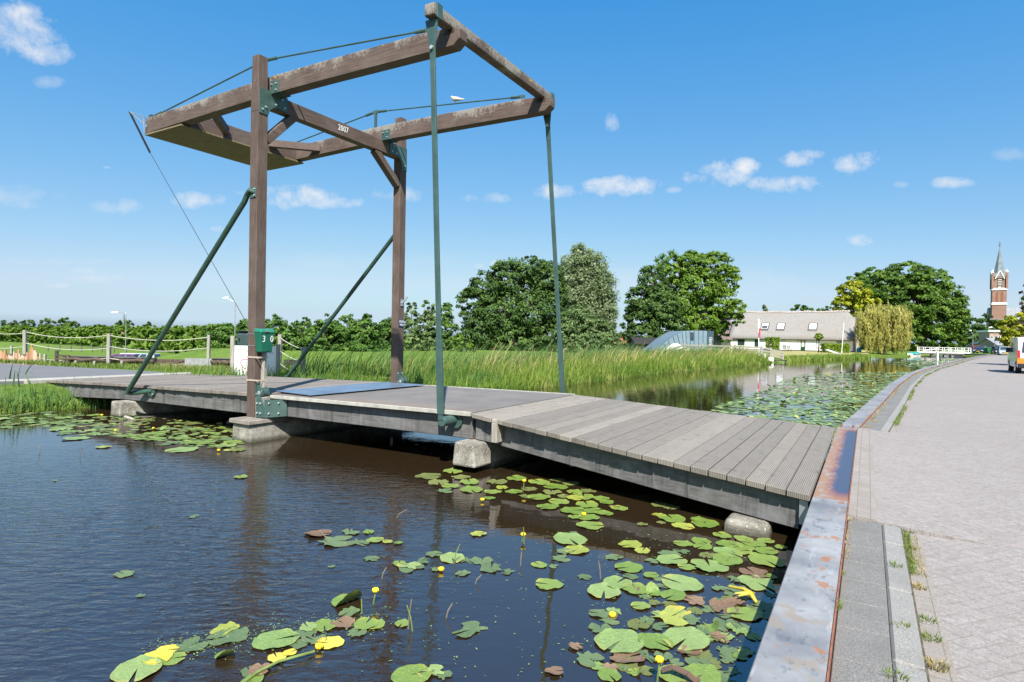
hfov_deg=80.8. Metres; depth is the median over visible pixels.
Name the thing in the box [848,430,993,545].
road
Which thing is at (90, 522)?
canal water
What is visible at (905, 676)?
weed tuft
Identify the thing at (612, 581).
lily pad
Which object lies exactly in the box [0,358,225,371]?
verge grass
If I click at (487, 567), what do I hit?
lily pad
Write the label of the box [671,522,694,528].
lily pad
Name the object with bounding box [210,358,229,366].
bund
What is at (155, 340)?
rope
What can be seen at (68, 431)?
lily pad
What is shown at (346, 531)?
lily pad
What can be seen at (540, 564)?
lily pad
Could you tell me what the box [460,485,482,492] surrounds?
lily pad
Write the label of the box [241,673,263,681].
lily pad
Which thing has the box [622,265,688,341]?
ash tree
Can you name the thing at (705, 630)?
lily pad
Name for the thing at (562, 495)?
lily pad
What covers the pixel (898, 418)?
gutter weeds
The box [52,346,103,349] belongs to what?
fence wire
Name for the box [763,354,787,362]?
landing stage
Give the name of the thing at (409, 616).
stalk
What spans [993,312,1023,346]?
lime tree
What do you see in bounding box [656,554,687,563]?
lily pad
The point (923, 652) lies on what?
joint bed
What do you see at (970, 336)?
dark tree
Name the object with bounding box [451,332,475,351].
bush
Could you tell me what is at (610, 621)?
lily pad
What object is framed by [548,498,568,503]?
lily pad
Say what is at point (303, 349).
fence post
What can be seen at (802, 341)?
door
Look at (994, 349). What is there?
car
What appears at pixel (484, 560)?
lily pad
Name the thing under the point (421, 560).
lily pad
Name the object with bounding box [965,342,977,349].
cottage
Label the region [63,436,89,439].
lily pad
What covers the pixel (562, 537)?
lily pad
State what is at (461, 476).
lily pad
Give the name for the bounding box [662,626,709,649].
lily pad
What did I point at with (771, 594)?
lily pad
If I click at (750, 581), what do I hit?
lily pad
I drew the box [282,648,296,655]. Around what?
lily pad
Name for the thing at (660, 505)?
lily pad
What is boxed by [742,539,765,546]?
lily pad
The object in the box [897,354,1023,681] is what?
road
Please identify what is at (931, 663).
weed tuft
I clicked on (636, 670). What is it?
lily pad
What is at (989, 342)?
cottage
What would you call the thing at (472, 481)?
lily pad
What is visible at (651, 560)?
lily pad
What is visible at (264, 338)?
mailbox
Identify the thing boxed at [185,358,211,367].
bund
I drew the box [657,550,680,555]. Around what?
lily pad
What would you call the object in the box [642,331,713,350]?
pump house
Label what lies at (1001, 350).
car
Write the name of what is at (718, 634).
lily pad
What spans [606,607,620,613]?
lily pad
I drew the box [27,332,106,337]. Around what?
rope
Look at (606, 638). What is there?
lily pad
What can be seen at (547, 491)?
lily pad
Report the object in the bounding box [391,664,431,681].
lily pad
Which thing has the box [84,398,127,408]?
bank grass
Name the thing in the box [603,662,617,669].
lily pad
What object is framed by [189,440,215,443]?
lily pad
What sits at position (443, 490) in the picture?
lily pad
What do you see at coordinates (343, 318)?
alder tree
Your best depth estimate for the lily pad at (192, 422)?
12.95 m
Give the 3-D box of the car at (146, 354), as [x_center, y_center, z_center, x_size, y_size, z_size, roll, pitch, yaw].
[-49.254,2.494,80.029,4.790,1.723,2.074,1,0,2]
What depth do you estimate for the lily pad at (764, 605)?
4.54 m
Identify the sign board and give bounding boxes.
[230,336,280,374]
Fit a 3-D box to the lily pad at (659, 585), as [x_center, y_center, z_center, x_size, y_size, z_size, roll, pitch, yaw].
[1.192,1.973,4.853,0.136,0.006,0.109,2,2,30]
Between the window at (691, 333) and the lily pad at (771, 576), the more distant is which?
the window at (691, 333)
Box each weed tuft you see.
[824,595,843,609]
[882,665,911,681]
[886,559,903,568]
[891,621,910,628]
[910,579,928,590]
[918,611,938,624]
[920,654,952,672]
[921,629,943,642]
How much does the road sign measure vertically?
0.170 m
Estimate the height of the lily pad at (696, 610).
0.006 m
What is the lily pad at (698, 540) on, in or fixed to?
on the canal water
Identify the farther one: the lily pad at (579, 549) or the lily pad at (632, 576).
the lily pad at (579, 549)
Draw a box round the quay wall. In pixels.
[746,354,996,681]
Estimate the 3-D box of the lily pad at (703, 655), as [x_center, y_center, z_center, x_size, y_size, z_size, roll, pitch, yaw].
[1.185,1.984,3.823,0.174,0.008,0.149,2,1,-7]
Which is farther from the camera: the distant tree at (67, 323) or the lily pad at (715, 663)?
the distant tree at (67, 323)
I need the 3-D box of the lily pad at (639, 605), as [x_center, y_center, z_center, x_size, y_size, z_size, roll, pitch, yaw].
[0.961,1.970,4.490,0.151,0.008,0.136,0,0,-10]
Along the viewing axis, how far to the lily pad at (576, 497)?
7.48 m
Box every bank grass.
[0,374,116,412]
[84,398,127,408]
[332,349,754,377]
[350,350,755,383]
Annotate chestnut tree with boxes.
[832,266,887,349]
[862,260,972,351]
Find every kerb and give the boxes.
[880,355,992,431]
[882,524,927,681]
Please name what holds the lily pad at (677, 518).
on the canal water
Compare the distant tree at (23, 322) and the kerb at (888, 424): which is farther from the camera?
the distant tree at (23, 322)
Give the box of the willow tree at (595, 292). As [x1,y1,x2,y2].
[553,242,620,337]
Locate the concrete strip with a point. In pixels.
(39, 380)
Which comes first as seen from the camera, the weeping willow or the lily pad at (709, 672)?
the lily pad at (709, 672)
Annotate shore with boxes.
[871,354,910,356]
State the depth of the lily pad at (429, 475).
8.53 m
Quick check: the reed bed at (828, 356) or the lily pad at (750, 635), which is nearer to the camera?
the lily pad at (750, 635)
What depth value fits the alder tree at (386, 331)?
56.52 m
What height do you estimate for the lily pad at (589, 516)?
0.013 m
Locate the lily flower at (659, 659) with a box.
[655,655,663,681]
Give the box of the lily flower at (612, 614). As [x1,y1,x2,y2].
[609,611,615,617]
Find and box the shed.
[714,332,732,347]
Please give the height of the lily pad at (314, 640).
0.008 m
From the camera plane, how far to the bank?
50.87 m
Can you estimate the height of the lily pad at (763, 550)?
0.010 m
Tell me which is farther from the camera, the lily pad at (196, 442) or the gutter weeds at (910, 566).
the lily pad at (196, 442)
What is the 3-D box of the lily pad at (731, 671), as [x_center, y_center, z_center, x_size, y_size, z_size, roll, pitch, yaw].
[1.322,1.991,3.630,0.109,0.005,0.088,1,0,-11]
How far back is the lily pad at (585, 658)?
3.74 m
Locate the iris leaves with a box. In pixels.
[4,360,41,389]
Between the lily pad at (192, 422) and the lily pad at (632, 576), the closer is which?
the lily pad at (632, 576)
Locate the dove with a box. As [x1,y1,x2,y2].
[451,96,464,101]
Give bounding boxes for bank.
[0,332,929,412]
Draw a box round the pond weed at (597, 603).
[272,519,786,680]
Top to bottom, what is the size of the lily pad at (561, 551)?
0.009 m
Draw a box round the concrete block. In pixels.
[723,512,773,537]
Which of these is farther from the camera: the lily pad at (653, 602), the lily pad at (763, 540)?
the lily pad at (763, 540)
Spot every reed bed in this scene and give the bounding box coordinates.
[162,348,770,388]
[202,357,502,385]
[784,352,870,361]
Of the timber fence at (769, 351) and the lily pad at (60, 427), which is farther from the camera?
the timber fence at (769, 351)
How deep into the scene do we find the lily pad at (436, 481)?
8.17 m
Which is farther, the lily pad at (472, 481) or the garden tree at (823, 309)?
the garden tree at (823, 309)
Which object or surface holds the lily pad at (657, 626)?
on the canal water
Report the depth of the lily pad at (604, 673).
3.57 m
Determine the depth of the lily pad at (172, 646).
3.78 m
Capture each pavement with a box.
[830,520,892,681]
[861,355,989,430]
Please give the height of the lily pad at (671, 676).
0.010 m
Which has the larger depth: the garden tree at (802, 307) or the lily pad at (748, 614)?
the garden tree at (802, 307)
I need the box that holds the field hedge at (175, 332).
[0,323,244,353]
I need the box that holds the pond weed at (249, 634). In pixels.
[138,606,400,659]
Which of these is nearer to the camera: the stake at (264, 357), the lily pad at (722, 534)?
the lily pad at (722, 534)
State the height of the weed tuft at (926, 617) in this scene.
0.039 m
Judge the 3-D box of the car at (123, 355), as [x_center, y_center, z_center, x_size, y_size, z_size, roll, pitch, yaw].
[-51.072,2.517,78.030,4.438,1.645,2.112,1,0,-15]
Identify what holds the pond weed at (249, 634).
on the canal water
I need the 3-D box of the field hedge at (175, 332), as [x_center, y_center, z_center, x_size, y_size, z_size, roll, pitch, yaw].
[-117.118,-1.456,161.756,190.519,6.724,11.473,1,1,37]
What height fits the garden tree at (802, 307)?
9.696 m
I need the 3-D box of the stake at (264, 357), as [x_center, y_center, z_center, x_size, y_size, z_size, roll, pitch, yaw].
[-4.791,0.517,11.316,0.347,0.721,0.205,1,1,31]
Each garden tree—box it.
[790,304,813,311]
[816,306,842,311]
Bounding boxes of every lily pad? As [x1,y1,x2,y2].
[49,425,71,428]
[49,428,67,430]
[59,430,76,432]
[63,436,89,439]
[100,428,119,430]
[110,655,161,681]
[113,570,134,577]
[143,431,165,434]
[143,649,172,664]
[146,437,165,439]
[156,644,178,651]
[157,441,183,444]
[159,651,185,664]
[165,446,197,451]
[176,636,208,651]
[183,422,201,423]
[188,427,203,429]
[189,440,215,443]
[206,626,248,645]
[210,621,239,634]
[213,437,232,440]
[214,649,234,658]
[215,443,236,446]
[224,440,244,443]
[234,474,246,477]
[240,666,252,676]
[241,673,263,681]
[247,663,271,675]
[252,628,299,649]
[267,652,285,661]
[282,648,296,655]
[288,639,307,648]
[294,630,316,637]
[299,622,316,630]
[300,635,326,643]
[304,529,331,535]
[313,619,335,631]
[315,636,344,648]
[317,535,351,546]
[330,616,354,627]
[331,589,361,606]
[338,606,359,615]
[342,528,359,534]
[347,538,369,545]
[348,628,366,636]
[354,617,378,629]
[363,529,373,533]
[363,556,379,560]
[365,619,384,628]
[366,537,383,541]
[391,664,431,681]
[393,560,405,565]
[395,619,407,626]
[397,561,420,568]
[399,562,424,572]
[415,473,440,478]
[416,664,444,676]
[418,557,428,562]
[426,551,442,556]
[428,479,448,484]
[432,669,451,679]
[436,488,452,492]
[440,552,464,562]
[441,483,458,487]
[443,468,461,472]
[451,474,470,478]
[452,621,487,637]
[455,570,470,575]
[460,478,478,483]
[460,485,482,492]
[461,557,475,563]
[470,531,486,535]
[471,557,492,564]
[480,563,501,572]
[484,489,501,493]
[486,479,506,483]
[496,485,507,488]
[501,569,514,574]
[505,489,522,492]
[507,475,526,480]
[521,487,536,490]
[527,493,549,499]
[528,479,549,484]
[531,561,546,567]
[536,503,558,508]
[536,578,562,588]
[543,489,561,494]
[544,483,568,488]
[544,666,563,674]
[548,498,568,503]
[549,478,563,481]
[553,532,586,544]
[553,555,570,561]
[557,494,569,497]
[557,548,574,553]
[560,507,584,513]
[562,481,579,484]
[563,544,588,553]
[567,489,581,493]
[567,495,583,499]
[569,642,582,649]
[574,493,592,499]
[576,500,597,507]
[576,521,603,529]
[576,651,604,666]
[577,514,599,519]
[577,574,591,579]
[581,489,595,491]
[584,507,603,513]
[587,582,620,597]
[588,609,609,617]
[588,622,611,632]
[590,661,603,669]
[593,496,608,500]
[594,628,643,652]
[598,667,621,681]
[599,499,613,503]
[599,510,612,514]
[599,616,619,624]
[603,575,631,588]
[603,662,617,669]
[605,554,622,559]
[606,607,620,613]
[609,652,644,662]
[610,505,627,509]
[614,656,637,670]
[615,561,642,572]
[618,540,641,547]
[622,582,646,593]
[623,573,638,579]
[624,663,643,673]
[627,618,649,628]
[628,666,641,675]
[631,601,650,608]
[635,547,649,552]
[636,649,647,653]
[638,594,650,599]
[638,633,673,649]
[639,615,654,623]
[640,653,655,662]
[640,665,654,675]
[643,572,658,577]
[645,558,657,562]
[645,581,660,595]
[649,600,660,604]
[650,622,668,629]
[651,501,668,506]
[651,605,691,625]
[651,610,668,615]
[653,582,668,587]
[654,574,671,580]
[654,651,672,660]
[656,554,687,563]
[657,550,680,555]
[659,514,685,522]
[659,664,685,681]
[661,574,703,590]
[661,589,685,600]
[662,601,676,605]
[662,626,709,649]
[663,504,679,508]
[670,658,683,665]
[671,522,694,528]
[673,549,689,553]
[674,540,692,545]
[677,649,699,654]
[678,564,696,569]
[679,614,700,624]
[682,595,704,604]
[682,644,701,655]
[682,663,720,681]
[685,650,711,659]
[685,655,710,663]
[686,607,702,613]
[690,516,706,521]
[691,518,718,527]
[691,537,710,543]
[691,559,728,571]
[693,543,712,549]
[697,624,711,633]
[699,552,713,557]
[700,620,718,631]
[701,605,717,612]
[701,634,724,640]
[703,622,727,632]
[704,659,721,668]
[705,553,730,560]
[709,598,738,613]
[710,631,725,638]
[711,584,731,591]
[713,531,731,537]
[713,547,742,556]
[713,553,742,564]
[713,617,737,628]
[716,540,738,546]
[716,645,740,659]
[719,613,733,617]
[720,654,735,662]
[721,595,741,600]
[721,633,734,639]
[721,673,736,681]
[724,588,748,598]
[724,667,741,674]
[726,596,744,604]
[726,622,749,633]
[727,607,762,620]
[728,576,739,581]
[730,546,751,553]
[732,653,747,659]
[734,535,752,541]
[734,622,751,630]
[735,543,754,550]
[737,575,775,590]
[737,646,756,656]
[738,648,752,654]
[739,567,767,578]
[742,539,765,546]
[745,631,761,639]
[748,552,785,566]
[752,601,772,610]
[753,608,771,618]
[755,547,778,553]
[757,538,774,542]
[764,573,776,578]
[765,591,777,596]
[775,544,787,548]
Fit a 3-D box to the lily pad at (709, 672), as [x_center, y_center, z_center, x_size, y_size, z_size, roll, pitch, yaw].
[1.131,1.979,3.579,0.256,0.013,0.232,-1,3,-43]
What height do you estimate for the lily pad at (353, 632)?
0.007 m
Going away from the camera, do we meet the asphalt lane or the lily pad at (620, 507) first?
the lily pad at (620, 507)
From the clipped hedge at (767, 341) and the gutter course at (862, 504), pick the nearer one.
the gutter course at (862, 504)
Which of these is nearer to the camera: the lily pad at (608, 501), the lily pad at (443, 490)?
the lily pad at (608, 501)
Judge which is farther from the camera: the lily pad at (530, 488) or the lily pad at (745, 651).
the lily pad at (530, 488)
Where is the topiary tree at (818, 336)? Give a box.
[814,333,823,351]
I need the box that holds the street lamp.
[111,312,125,356]
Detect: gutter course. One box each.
[848,428,875,520]
[890,355,995,432]
[903,532,957,681]
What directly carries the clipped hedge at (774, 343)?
on the lawn at (787, 353)
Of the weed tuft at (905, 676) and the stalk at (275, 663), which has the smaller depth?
the weed tuft at (905, 676)
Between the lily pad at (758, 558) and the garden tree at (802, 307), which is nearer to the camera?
the lily pad at (758, 558)
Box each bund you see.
[66,356,156,366]
[157,359,184,364]
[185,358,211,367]
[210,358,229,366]
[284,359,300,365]
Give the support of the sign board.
on the bank
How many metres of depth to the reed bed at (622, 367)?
26.08 m
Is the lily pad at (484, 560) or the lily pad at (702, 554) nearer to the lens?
the lily pad at (484, 560)
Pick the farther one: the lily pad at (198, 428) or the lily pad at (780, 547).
the lily pad at (198, 428)
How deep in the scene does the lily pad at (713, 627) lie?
4.16 m
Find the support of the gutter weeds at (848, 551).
on the pavement at (862, 652)
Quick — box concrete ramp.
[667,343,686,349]
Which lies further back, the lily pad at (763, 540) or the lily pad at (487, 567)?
the lily pad at (763, 540)
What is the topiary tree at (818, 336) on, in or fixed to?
on the lawn at (787, 353)
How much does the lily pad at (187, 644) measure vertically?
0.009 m
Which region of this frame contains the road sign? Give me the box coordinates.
[399,320,403,326]
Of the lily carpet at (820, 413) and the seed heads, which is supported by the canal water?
the lily carpet at (820, 413)
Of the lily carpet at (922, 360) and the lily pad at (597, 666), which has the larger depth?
the lily carpet at (922, 360)
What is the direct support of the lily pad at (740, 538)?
on the canal water
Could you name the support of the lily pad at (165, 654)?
on the canal water
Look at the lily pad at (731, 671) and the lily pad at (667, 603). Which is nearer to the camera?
the lily pad at (731, 671)
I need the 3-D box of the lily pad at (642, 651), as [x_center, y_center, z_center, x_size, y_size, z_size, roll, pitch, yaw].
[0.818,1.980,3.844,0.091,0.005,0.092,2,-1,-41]
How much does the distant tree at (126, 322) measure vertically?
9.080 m
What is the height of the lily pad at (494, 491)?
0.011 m
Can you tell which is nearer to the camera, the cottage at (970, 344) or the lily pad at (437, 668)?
the lily pad at (437, 668)
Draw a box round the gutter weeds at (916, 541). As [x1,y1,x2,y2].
[903,535,927,577]
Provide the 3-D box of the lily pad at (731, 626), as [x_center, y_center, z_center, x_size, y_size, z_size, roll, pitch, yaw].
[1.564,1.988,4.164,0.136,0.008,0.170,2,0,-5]
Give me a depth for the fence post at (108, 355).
23.53 m
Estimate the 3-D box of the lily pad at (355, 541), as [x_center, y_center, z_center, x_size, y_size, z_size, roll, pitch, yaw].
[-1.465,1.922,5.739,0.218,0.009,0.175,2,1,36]
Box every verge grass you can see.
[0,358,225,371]
[136,363,229,369]
[178,365,390,379]
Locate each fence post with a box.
[22,330,27,356]
[106,334,111,363]
[207,335,210,358]
[278,334,282,368]
[301,347,305,373]
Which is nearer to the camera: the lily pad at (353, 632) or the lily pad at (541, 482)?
the lily pad at (353, 632)
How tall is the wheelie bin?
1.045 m
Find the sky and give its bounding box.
[0,0,1023,343]
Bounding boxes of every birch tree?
[403,302,429,350]
[412,299,445,350]
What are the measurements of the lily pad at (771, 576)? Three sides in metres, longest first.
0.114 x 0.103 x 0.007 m
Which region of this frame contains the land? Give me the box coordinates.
[887,345,996,353]
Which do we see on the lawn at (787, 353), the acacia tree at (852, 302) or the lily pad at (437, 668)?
the acacia tree at (852, 302)
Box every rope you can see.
[26,343,106,349]
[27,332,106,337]
[110,335,206,340]
[110,346,203,350]
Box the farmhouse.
[729,310,858,351]
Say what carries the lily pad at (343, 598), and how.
on the canal water
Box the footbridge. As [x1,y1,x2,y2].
[917,347,970,356]
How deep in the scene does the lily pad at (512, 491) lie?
7.73 m
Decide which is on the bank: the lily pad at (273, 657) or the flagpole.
the flagpole
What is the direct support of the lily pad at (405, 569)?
on the canal water
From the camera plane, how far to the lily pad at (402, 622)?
4.16 m
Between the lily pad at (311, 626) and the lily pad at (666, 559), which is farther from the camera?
the lily pad at (666, 559)
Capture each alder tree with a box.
[273,322,303,350]
[290,317,313,349]
[301,313,346,350]
[327,314,355,350]
[344,313,387,351]
[374,319,404,350]
[434,302,462,350]
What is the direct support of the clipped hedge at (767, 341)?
on the bank
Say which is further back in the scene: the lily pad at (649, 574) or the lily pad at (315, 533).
the lily pad at (315, 533)
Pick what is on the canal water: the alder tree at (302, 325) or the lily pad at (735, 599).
the lily pad at (735, 599)
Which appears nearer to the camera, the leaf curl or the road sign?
the leaf curl
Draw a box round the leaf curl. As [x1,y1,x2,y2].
[662,664,697,681]
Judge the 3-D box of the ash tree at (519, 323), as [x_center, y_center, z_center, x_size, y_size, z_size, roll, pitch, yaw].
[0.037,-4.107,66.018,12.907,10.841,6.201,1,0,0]
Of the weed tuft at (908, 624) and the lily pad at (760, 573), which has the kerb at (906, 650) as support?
the weed tuft at (908, 624)
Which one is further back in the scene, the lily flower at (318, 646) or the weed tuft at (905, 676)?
the lily flower at (318, 646)
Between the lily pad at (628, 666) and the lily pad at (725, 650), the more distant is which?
the lily pad at (725, 650)
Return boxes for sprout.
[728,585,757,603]
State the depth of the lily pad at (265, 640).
3.90 m
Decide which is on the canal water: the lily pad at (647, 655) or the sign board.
the lily pad at (647, 655)
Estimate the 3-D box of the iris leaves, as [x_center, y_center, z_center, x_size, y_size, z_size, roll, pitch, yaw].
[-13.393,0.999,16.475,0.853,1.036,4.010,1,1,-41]
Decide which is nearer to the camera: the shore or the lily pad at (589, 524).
the lily pad at (589, 524)
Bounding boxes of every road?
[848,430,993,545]
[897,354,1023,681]
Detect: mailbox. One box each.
[237,330,247,344]
[254,328,274,351]
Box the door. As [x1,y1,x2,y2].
[801,340,804,350]
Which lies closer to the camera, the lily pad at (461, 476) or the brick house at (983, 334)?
the lily pad at (461, 476)
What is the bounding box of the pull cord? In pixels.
[129,111,247,324]
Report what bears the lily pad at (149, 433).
on the lily carpet at (110, 425)
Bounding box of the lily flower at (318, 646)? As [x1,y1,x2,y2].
[315,642,322,650]
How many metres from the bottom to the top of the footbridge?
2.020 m
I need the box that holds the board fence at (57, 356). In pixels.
[55,350,69,362]
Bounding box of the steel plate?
[276,382,424,395]
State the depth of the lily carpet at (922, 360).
60.23 m
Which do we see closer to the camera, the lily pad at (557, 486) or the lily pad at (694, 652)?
the lily pad at (694, 652)
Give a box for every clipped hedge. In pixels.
[765,337,770,347]
[769,337,779,349]
[820,343,849,352]
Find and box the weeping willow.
[853,301,913,353]
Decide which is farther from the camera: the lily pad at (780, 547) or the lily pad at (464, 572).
the lily pad at (780, 547)
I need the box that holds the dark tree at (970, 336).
[956,313,1001,349]
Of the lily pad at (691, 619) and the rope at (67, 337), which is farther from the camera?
the rope at (67, 337)
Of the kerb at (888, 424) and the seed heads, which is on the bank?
the seed heads
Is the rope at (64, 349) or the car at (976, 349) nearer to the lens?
the rope at (64, 349)
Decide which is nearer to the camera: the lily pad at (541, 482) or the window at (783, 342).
the lily pad at (541, 482)
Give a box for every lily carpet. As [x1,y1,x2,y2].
[0,412,244,450]
[710,370,911,451]
[887,358,953,367]
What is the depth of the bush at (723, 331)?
85.43 m
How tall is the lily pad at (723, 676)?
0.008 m
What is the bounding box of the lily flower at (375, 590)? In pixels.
[372,587,378,603]
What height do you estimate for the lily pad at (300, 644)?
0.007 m
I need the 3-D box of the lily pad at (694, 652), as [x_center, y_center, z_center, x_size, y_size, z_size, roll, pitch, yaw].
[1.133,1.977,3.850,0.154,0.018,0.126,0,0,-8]
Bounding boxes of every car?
[112,354,136,356]
[135,353,160,356]
[973,346,986,352]
[990,346,1006,354]
[997,346,1009,354]
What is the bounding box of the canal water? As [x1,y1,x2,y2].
[0,354,980,681]
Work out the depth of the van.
33.51 m
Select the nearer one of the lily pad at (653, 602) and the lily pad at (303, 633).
the lily pad at (303, 633)
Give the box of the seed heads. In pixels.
[453,342,756,374]
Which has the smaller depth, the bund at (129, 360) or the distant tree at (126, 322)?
the bund at (129, 360)
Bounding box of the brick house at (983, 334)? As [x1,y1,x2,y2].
[977,330,1000,341]
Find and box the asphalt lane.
[0,363,167,384]
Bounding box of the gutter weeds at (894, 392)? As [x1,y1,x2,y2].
[867,359,963,422]
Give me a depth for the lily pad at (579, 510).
6.93 m
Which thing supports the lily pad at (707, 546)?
on the canal water
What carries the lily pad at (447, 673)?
on the canal water
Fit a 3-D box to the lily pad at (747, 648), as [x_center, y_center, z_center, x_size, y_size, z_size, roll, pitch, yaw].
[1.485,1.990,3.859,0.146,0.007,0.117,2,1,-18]
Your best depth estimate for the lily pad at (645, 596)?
4.66 m
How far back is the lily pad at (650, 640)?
3.97 m
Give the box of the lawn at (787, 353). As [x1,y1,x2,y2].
[771,350,871,356]
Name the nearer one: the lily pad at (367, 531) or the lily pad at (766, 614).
the lily pad at (766, 614)
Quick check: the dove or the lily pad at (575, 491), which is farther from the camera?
the dove
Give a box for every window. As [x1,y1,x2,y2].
[690,332,693,339]
[738,339,744,344]
[781,340,786,349]
[806,340,815,347]
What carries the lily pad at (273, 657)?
on the canal water
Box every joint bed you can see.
[830,523,929,681]
[888,355,993,431]
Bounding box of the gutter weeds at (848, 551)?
[844,523,851,557]
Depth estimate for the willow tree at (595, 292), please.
73.00 m
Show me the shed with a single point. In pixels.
(725, 338)
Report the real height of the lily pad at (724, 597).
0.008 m
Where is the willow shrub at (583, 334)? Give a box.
[547,303,622,352]
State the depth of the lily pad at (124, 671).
3.52 m
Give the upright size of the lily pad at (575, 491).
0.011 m
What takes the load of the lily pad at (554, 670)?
on the canal water
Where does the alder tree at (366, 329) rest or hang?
on the bank
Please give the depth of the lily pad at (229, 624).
4.05 m
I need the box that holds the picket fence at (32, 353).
[0,345,40,364]
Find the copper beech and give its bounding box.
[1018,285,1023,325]
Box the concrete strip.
[0,372,191,383]
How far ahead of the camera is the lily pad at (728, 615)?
4.36 m
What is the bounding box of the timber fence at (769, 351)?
[670,343,783,359]
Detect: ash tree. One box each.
[454,255,570,351]
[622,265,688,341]
[652,249,747,335]
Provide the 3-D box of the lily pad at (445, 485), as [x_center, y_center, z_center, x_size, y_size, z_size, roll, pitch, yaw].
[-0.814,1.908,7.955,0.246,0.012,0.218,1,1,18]
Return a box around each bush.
[201,313,288,348]
[382,317,632,348]
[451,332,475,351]
[698,316,731,347]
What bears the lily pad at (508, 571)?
on the canal water
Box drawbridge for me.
[46,2,834,528]
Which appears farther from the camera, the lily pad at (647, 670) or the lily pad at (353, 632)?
the lily pad at (353, 632)
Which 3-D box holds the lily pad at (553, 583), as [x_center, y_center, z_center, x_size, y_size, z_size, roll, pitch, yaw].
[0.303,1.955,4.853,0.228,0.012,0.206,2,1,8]
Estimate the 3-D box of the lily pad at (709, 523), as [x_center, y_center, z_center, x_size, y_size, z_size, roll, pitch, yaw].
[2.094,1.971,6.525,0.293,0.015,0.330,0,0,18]
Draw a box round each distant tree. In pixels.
[0,320,8,329]
[6,320,18,329]
[18,319,35,326]
[37,317,56,326]
[57,317,80,327]
[115,319,134,325]
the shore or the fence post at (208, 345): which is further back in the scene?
the shore
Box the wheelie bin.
[984,348,989,353]
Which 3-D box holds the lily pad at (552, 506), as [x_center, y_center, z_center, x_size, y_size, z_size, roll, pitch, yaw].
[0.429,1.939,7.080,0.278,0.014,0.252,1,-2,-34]
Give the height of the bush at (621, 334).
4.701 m
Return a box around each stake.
[43,354,46,365]
[246,352,267,387]
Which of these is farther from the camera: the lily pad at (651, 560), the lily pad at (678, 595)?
the lily pad at (651, 560)
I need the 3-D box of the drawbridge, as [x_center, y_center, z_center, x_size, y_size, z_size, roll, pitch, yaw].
[-3.518,-1.513,12.861,18.279,7.900,5.435,1,1,31]
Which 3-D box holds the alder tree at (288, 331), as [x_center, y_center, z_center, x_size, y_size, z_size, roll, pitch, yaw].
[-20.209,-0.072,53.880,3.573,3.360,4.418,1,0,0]
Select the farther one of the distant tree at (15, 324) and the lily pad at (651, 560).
the distant tree at (15, 324)
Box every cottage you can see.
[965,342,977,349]
[975,338,1004,347]
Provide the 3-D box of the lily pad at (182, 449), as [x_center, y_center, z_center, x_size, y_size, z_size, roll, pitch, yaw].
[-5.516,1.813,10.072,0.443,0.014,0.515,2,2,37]
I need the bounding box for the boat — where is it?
[906,352,920,355]
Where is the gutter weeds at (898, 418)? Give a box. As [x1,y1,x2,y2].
[893,359,973,425]
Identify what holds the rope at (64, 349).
attached to the fence post at (24, 342)
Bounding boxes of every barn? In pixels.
[627,337,656,350]
[706,320,731,332]
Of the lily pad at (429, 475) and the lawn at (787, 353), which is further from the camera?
the lawn at (787, 353)
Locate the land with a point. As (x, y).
(953, 351)
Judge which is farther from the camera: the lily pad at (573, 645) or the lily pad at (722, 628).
the lily pad at (722, 628)
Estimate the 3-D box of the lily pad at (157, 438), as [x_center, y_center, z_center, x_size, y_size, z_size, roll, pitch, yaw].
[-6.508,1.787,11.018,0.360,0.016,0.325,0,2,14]
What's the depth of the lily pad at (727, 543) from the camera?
5.89 m
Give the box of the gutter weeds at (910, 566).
[902,532,919,574]
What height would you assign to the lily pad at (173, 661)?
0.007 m
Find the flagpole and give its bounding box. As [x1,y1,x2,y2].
[758,318,760,355]
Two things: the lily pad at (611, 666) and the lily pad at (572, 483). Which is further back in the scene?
the lily pad at (572, 483)
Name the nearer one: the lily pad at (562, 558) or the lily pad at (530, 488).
the lily pad at (562, 558)
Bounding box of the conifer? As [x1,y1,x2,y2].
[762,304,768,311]
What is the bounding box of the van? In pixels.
[1006,337,1023,372]
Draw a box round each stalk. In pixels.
[242,650,314,681]
[406,605,412,630]
[408,599,411,628]
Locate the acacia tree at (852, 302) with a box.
[830,279,882,316]
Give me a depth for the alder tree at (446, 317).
60.45 m
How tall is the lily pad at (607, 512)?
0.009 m
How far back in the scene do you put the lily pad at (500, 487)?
7.93 m
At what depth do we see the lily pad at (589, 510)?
6.93 m
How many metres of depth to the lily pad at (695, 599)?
4.61 m
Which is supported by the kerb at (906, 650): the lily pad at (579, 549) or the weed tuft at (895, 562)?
the weed tuft at (895, 562)
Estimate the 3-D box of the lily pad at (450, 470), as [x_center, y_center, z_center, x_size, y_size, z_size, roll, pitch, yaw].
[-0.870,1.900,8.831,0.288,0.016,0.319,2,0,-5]
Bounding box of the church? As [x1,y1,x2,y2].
[986,243,1023,346]
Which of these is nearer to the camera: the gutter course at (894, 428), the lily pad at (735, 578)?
the lily pad at (735, 578)
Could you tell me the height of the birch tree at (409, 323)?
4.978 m

